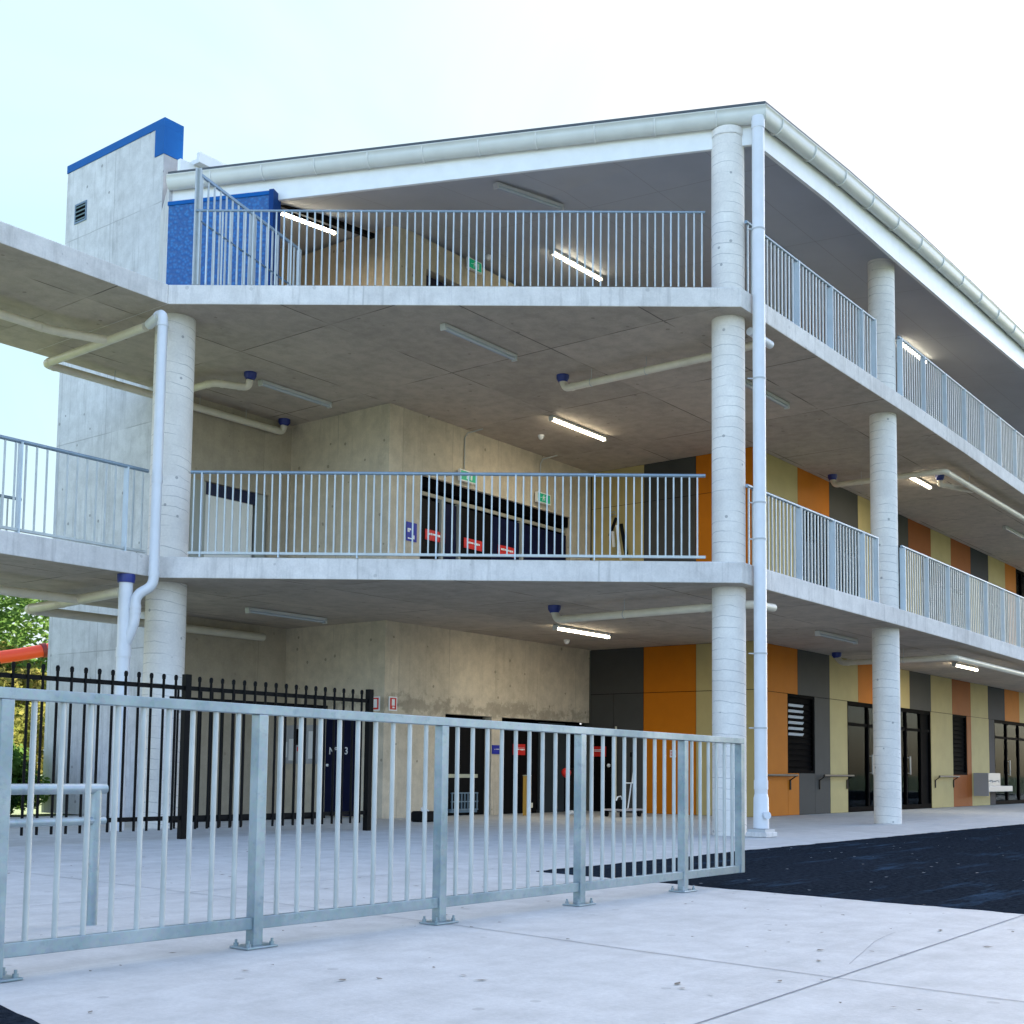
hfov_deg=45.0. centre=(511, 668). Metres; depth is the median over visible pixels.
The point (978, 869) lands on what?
asphalt
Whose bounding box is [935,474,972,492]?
drain pipe
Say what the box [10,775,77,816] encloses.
ground
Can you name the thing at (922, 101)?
sky
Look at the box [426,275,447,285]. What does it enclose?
door
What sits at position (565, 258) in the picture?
ceiling light
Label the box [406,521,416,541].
wall sign
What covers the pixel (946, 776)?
wall handrail
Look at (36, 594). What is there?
pipe
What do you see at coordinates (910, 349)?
ceiling light
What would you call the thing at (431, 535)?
door notice
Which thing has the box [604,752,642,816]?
platform trolley
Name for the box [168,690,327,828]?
palisade gate
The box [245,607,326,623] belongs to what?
ceiling light
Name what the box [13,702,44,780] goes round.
shrub
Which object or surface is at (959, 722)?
window
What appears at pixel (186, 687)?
palisade fence
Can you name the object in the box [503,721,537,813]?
door
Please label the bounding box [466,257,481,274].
exit sign
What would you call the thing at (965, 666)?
ceiling light
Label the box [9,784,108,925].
tube rail
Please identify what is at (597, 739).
door
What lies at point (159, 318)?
downpipe
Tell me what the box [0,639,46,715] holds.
tree
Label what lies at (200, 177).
raked screen
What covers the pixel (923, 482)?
ceiling light
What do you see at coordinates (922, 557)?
glazed door
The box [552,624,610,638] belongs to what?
ceiling light
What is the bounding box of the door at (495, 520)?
[490,516,518,559]
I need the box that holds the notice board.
[283,725,317,763]
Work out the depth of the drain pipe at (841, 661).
22.87 m
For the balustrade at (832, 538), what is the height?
1.028 m
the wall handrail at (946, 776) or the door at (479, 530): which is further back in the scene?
the wall handrail at (946, 776)
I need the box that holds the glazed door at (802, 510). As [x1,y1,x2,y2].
[802,510,857,595]
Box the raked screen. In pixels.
[192,167,301,285]
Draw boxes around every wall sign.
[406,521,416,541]
[492,745,499,753]
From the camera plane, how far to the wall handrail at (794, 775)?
21.86 m
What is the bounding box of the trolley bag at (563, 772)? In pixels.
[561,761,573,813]
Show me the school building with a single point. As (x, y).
(397, 377)
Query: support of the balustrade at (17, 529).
on the covered walkway
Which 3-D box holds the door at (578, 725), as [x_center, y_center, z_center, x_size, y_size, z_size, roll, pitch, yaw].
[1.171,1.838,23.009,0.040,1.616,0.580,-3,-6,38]
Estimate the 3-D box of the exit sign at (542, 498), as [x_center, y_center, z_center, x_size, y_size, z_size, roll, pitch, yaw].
[0.639,-3.423,22.271,0.286,0.890,0.400,-3,-6,38]
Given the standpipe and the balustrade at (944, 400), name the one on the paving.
the standpipe
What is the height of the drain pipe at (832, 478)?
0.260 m
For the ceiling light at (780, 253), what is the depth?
19.59 m
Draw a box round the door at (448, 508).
[443,503,456,558]
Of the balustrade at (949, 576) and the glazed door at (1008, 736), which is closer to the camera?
the balustrade at (949, 576)
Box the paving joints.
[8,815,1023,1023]
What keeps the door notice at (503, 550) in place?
attached to the school building
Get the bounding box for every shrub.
[10,740,51,810]
[10,781,20,814]
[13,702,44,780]
[13,724,23,747]
[14,701,45,801]
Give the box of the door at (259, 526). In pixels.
[188,479,265,557]
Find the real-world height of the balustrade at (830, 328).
0.998 m
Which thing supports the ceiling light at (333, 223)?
attached to the school building
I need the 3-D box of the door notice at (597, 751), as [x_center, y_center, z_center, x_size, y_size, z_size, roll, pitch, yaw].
[1.642,1.546,23.159,0.300,0.190,0.018,-3,-6,38]
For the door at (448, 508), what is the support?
in the school building
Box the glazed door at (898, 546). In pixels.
[898,546,900,608]
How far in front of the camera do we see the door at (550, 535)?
22.47 m
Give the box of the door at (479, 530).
[460,508,489,559]
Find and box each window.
[787,694,813,772]
[952,714,966,774]
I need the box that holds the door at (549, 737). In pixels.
[537,722,564,812]
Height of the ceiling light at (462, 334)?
0.089 m
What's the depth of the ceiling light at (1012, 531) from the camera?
28.64 m
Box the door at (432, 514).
[420,498,438,558]
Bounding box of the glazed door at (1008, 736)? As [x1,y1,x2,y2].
[994,720,1023,804]
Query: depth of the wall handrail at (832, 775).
23.51 m
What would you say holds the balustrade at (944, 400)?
on the school building
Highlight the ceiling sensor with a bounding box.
[485,254,490,260]
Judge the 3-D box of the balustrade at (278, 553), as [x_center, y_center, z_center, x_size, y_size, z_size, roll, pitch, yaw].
[-0.790,-1.858,14.997,6.262,1.070,0.065,1,-5,1]
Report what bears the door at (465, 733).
in the school building
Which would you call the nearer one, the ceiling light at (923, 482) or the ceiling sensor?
the ceiling sensor
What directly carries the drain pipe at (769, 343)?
attached to the school building
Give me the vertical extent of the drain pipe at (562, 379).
0.260 m
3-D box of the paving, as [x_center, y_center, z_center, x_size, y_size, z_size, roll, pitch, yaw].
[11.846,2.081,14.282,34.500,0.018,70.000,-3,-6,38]
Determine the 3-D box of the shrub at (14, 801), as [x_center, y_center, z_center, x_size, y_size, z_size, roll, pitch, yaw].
[-8.081,1.592,17.962,1.698,1.285,1.488,-3,-6,38]
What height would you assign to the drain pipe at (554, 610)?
0.260 m
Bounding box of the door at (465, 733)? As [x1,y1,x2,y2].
[445,716,484,815]
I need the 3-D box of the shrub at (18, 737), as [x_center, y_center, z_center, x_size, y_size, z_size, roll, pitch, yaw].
[-9.780,1.524,22.499,2.874,1.987,1.900,-3,-6,38]
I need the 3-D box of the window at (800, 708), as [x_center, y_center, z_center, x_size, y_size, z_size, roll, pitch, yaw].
[5.299,1.199,22.737,0.061,1.430,1.160,-3,-6,38]
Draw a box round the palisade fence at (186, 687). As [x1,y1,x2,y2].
[0,662,373,838]
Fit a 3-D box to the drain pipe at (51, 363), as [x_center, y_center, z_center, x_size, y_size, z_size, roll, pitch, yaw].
[-4.204,-4.152,17.958,2.422,0.264,4.464,-3,-6,38]
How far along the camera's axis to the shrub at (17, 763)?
18.92 m
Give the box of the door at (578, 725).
[565,724,583,811]
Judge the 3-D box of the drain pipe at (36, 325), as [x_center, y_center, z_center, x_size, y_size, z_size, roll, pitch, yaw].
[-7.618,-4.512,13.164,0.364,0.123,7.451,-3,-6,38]
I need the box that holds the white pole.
[615,726,616,811]
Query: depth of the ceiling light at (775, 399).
18.63 m
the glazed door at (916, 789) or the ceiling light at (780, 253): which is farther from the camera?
the glazed door at (916, 789)
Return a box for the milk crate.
[448,792,477,812]
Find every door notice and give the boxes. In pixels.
[425,529,439,542]
[464,537,481,551]
[500,545,513,557]
[513,744,524,754]
[594,746,605,756]
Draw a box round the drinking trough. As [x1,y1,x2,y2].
[973,773,1012,795]
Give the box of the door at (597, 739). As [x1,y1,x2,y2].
[593,735,611,811]
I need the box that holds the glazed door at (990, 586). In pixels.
[980,586,1007,642]
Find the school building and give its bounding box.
[33,101,1023,835]
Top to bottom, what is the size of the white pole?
1.580 m
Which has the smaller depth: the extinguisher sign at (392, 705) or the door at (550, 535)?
the extinguisher sign at (392, 705)
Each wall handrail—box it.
[768,774,797,789]
[819,774,854,788]
[935,775,959,787]
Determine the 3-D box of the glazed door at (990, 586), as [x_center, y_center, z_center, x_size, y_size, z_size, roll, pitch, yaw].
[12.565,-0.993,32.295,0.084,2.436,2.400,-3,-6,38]
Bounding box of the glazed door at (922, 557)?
[922,557,964,628]
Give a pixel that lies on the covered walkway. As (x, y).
(47, 281)
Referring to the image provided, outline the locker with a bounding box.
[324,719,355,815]
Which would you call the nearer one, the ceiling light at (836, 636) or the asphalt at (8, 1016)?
the asphalt at (8, 1016)
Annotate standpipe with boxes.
[110,573,135,830]
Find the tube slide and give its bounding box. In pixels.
[0,643,47,663]
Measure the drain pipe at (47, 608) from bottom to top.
0.136 m
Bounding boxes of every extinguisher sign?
[373,696,379,710]
[388,696,396,710]
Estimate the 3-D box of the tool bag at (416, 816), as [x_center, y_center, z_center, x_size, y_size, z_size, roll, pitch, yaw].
[-1.240,2.095,17.863,0.220,0.224,0.420,-3,-6,38]
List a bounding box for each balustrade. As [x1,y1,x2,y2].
[0,435,148,552]
[0,494,21,530]
[188,470,705,560]
[196,209,704,286]
[744,220,876,378]
[745,484,878,602]
[897,336,1023,482]
[899,545,1023,647]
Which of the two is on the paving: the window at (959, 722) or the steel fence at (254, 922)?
the steel fence at (254, 922)
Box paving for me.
[0,803,1023,1023]
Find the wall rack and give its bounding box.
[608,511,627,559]
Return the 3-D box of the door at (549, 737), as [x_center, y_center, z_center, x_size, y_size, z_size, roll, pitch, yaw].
[0.724,1.786,22.435,0.040,1.616,0.800,-3,-6,38]
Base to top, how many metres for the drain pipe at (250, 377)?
0.257 m
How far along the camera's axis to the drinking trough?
30.36 m
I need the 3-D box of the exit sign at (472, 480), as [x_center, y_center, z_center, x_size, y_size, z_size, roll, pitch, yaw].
[-0.666,-3.564,20.594,0.286,0.910,0.420,-3,-6,38]
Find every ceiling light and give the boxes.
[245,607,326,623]
[258,379,331,408]
[281,205,374,238]
[440,323,517,361]
[493,182,563,210]
[548,415,606,441]
[549,249,602,281]
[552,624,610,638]
[745,379,789,408]
[765,239,801,270]
[815,630,857,643]
[896,338,919,359]
[910,477,931,489]
[952,662,978,671]
[1002,525,1023,538]
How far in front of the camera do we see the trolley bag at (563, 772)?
21.48 m
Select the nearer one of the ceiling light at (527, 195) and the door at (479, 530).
the ceiling light at (527, 195)
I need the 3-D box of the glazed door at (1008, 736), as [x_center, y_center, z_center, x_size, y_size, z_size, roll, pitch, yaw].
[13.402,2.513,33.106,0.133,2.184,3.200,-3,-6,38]
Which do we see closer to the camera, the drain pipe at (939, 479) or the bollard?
the bollard
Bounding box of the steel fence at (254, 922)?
[0,687,744,982]
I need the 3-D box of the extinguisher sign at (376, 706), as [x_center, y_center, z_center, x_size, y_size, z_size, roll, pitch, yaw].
[-2.088,0.535,19.012,0.170,0.220,0.018,-3,-6,38]
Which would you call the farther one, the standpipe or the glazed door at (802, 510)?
the glazed door at (802, 510)
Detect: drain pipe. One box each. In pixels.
[0,309,106,343]
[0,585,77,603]
[25,587,265,640]
[43,322,289,434]
[194,371,256,391]
[548,599,776,622]
[556,341,752,390]
[746,327,773,348]
[828,469,1023,520]
[832,649,1023,676]
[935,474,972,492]
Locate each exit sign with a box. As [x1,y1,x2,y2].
[458,428,482,484]
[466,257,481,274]
[535,455,556,505]
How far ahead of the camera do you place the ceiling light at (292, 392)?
18.68 m
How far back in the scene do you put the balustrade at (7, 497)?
16.60 m
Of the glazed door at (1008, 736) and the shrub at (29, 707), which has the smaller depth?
the shrub at (29, 707)
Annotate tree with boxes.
[0,595,48,703]
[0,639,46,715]
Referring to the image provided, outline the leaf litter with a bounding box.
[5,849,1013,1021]
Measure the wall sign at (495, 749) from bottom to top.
0.150 m
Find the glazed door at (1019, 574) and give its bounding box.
[1016,569,1023,644]
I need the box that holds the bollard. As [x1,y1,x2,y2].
[523,775,532,815]
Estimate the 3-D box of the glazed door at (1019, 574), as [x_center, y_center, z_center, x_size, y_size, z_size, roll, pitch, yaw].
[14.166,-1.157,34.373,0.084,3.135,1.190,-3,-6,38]
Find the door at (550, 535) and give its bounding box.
[523,525,565,559]
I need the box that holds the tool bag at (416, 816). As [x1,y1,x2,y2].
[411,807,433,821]
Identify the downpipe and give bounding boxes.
[126,310,168,644]
[746,114,776,837]
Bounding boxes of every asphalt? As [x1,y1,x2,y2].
[0,1005,39,1023]
[536,824,1023,913]
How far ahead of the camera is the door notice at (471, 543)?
20.85 m
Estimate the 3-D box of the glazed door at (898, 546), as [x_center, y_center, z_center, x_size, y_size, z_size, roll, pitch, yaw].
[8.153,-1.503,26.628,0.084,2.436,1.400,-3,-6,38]
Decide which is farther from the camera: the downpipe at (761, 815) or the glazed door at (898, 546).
the glazed door at (898, 546)
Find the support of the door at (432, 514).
in the school building
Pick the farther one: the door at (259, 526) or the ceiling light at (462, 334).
the door at (259, 526)
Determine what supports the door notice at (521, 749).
attached to the school building
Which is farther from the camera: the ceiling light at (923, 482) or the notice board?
the ceiling light at (923, 482)
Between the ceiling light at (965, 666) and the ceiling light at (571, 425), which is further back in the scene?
the ceiling light at (965, 666)
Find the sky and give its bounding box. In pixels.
[0,0,1023,723]
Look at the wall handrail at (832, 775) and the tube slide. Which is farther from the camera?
the tube slide
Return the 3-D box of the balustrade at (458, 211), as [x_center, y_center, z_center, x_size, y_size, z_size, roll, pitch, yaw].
[-0.770,-5.194,15.266,6.301,0.963,0.032,1,-5,1]
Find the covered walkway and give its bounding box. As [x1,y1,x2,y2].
[0,221,167,591]
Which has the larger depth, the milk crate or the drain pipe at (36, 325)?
the milk crate
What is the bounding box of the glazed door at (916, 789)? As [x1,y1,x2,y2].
[847,701,931,811]
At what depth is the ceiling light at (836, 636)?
20.19 m

